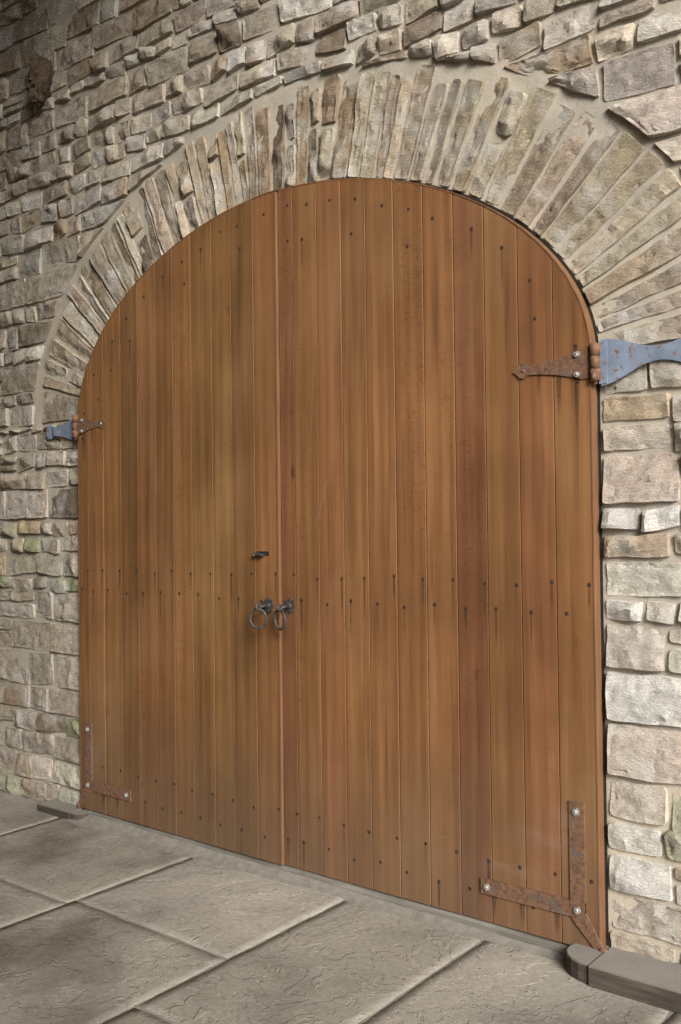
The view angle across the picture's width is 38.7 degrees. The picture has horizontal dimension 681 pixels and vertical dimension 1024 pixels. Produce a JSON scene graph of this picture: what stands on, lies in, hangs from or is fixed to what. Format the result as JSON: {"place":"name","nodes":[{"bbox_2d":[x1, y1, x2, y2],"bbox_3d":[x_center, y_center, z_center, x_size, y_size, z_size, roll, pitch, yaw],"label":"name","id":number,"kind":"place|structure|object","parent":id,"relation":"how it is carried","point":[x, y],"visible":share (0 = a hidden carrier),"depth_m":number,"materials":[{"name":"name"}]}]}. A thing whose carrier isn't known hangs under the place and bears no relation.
{"place":"outdoors","nodes":[
{"label":"outdoors","id":0,"kind":"place"},
{"bbox_2d":[25,52,53,107],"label":"nest wall","id":1,"kind":"structure","parent":0,"point":[38,78],"depth_m":5.54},
{"bbox_2d":[0,0,680,963],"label":"stone wall","id":2,"kind":"structure","parent":0,"point":[642,754],"depth_m":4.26,"materials":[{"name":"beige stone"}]},
{"bbox_2d":[394,179,608,945],"bbox_3d":[-0.240,0.083,4.430,3.032,3.121,0.001,-1,-1,39],"label":"door gap","id":3,"kind":"object","parent":2,"relation":"in","point":[549,247],"depth_m":3.48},
{"bbox_2d":[278,179,598,947],"bbox_3d":[0.329,0.049,3.939,1.494,3.050,0.049,-1,-1,39],"label":"door leaf","id":4,"kind":"object","parent":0,"point":[432,439],"visible":0.94,"depth_m":3.88,"materials":[{"name":"brown wood"}]},
{"bbox_2d":[273,598,295,630],"bbox_3d":[-0.253,0.456,4.322,0.095,0.142,0.089,-1,-1,39],"label":"ring door handle","id":5,"kind":"object","parent":4,"relation":"attached to","point":[289,606],"visible":1,"depth_m":4.33,"materials":[{"name":"metal"}]},
{"bbox_2d":[284,197,593,917],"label":"nails","id":6,"kind":"object","parent":4,"relation":"attached to","point":[465,608],"visible":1,"depth_m":3.87,"materials":[{"name":"black metal"}]},
{"bbox_2d":[277,178,605,945],"bbox_3d":[0.329,0.046,3.938,1.505,3.055,0.049,-1,-1,39],"label":"edge band","id":7,"kind":"object","parent":4,"relation":"attached to","point":[597,622],"visible":0.88,"depth_m":3.46,"materials":[{"name":"brown wood"}]},
{"bbox_2d":[481,800,608,952],"bbox_3d":[0.742,1.315,3.568,0.511,0.545,0.043,-1,-1,39],"label":"pivot bracket","id":8,"kind":"object","parent":4,"relation":"attached to","point":[574,906],"visible":0.92,"depth_m":3.48,"materials":[{"name":"metal"}]},
{"label":"ground","id":9,"kind":"structure","parent":0,"visible":0},
{"bbox_2d":[0,819,674,1023],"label":"joint","id":10,"kind":"object","parent":9,"relation":"on","point":[667,1017],"depth_m":3.58,"materials":[{"name":"concrete"}]},
{"bbox_2d":[0,789,680,1023],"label":"flagstones","id":11,"kind":"object","parent":10,"relation":"on","point":[85,946],"visible":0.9,"depth_m":3.56,"materials":[{"name":"grey stone"}]},
{"bbox_2d":[37,798,90,819],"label":"stone curb","id":12,"kind":"structure","parent":11,"relation":"on","point":[60,809],"depth_m":5.33,"materials":[{"name":"grey stone"}]},
{"bbox_2d":[76,722,130,808],"bbox_3d":[-1.274,1.391,5.180,0.471,0.495,0.040,-2,-1,42],"label":"pivot bracket","id":13,"kind":"object","parent":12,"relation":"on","point":[91,786],"visible":1,"depth_m":5.25,"materials":[{"name":"metal"}]},
{"bbox_2d":[0,824,608,1023],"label":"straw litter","id":14,"kind":"object","parent":11,"relation":"on","point":[268,964],"visible":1,"depth_m":3.56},
{"bbox_2d":[65,808,570,962],"bbox_3d":[-0.316,1.627,4.320,3.020,0.038,0.146,-1,-1,39],"label":"threshold","id":15,"kind":"object","parent":11,"relation":"on","point":[159,841],"visible":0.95,"depth_m":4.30,"materials":[{"name":"grey stone"}]},
{"bbox_2d":[566,943,680,1013],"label":"stone curb","id":16,"kind":"structure","parent":11,"relation":"on","point":[639,977],"depth_m":3.26,"materials":[{"name":"grey stone"}]},
{"bbox_3d":[-0.085,-1.854,4.684,24.000,9.000,0.500,-1,-1,39],"label":"wall","id":17,"kind":"object","parent":9,"relation":"on","visible":0},
{"bbox_2d":[46,415,105,441],"bbox_3d":[-1.466,-0.465,5.389,0.578,0.144,0.090,-1,-1,39],"label":"hinge","id":18,"kind":"object","parent":17,"relation":"attached to","point":[74,427],"visible":0.98,"depth_m":5.34,"materials":[{"name":"metal"}]},
{"bbox_2d":[79,191,280,864],"bbox_3d":[-0.845,0.078,4.878,1.494,3.050,0.049,-1,-1,39],"label":"door leaf","id":19,"kind":"object","parent":17,"relation":"attached to","point":[177,466],"visible":0.98,"depth_m":4.77,"materials":[{"name":"brown wood"}]},
{"bbox_2d":[78,190,277,796],"bbox_3d":[-0.846,0.076,4.878,1.505,3.055,0.049,-1,-1,39],"label":"edge band","id":20,"kind":"object","parent":19,"relation":"attached to","point":[78,475],"visible":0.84,"depth_m":5.32,"materials":[{"name":"brown wood"}]},
{"bbox_2d":[81,213,279,838],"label":"nails","id":21,"kind":"object","parent":19,"relation":"attached to","point":[238,599],"visible":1,"depth_m":4.79,"materials":[{"name":"black metal"}]},
{"bbox_2d":[252,551,268,556],"bbox_3d":[-0.366,0.193,4.435,0.080,0.024,0.035,-1,-1,39],"label":"latch lever","id":22,"kind":"object","parent":19,"relation":"attached to","point":[262,553],"visible":1,"depth_m":4.43,"materials":[{"name":"metal"}]},
{"bbox_2d":[249,597,273,629],"bbox_3d":[-0.353,0.458,4.372,0.096,0.142,0.089,-1,-1,39],"label":"ring door handle","id":23,"kind":"object","parent":19,"relation":"attached to","point":[267,605],"visible":1,"depth_m":4.36,"materials":[{"name":"metal"}]},
{"bbox_2d":[274,192,284,864],"bbox_3d":[-0.269,0.065,4.402,0.008,3.044,0.048,-1,-1,39],"label":"door astragal","id":24,"kind":"object","parent":19,"relation":"attached to","point":[279,535],"visible":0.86,"depth_m":4.39,"materials":[{"name":"brown wood"}]},
{"bbox_2d":[513,338,680,385],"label":"hinge","id":25,"kind":"object","parent":17,"relation":"attached to","point":[612,360],"visible":1,"depth_m":3.43,"materials":[{"name":"metal"}]}
]}

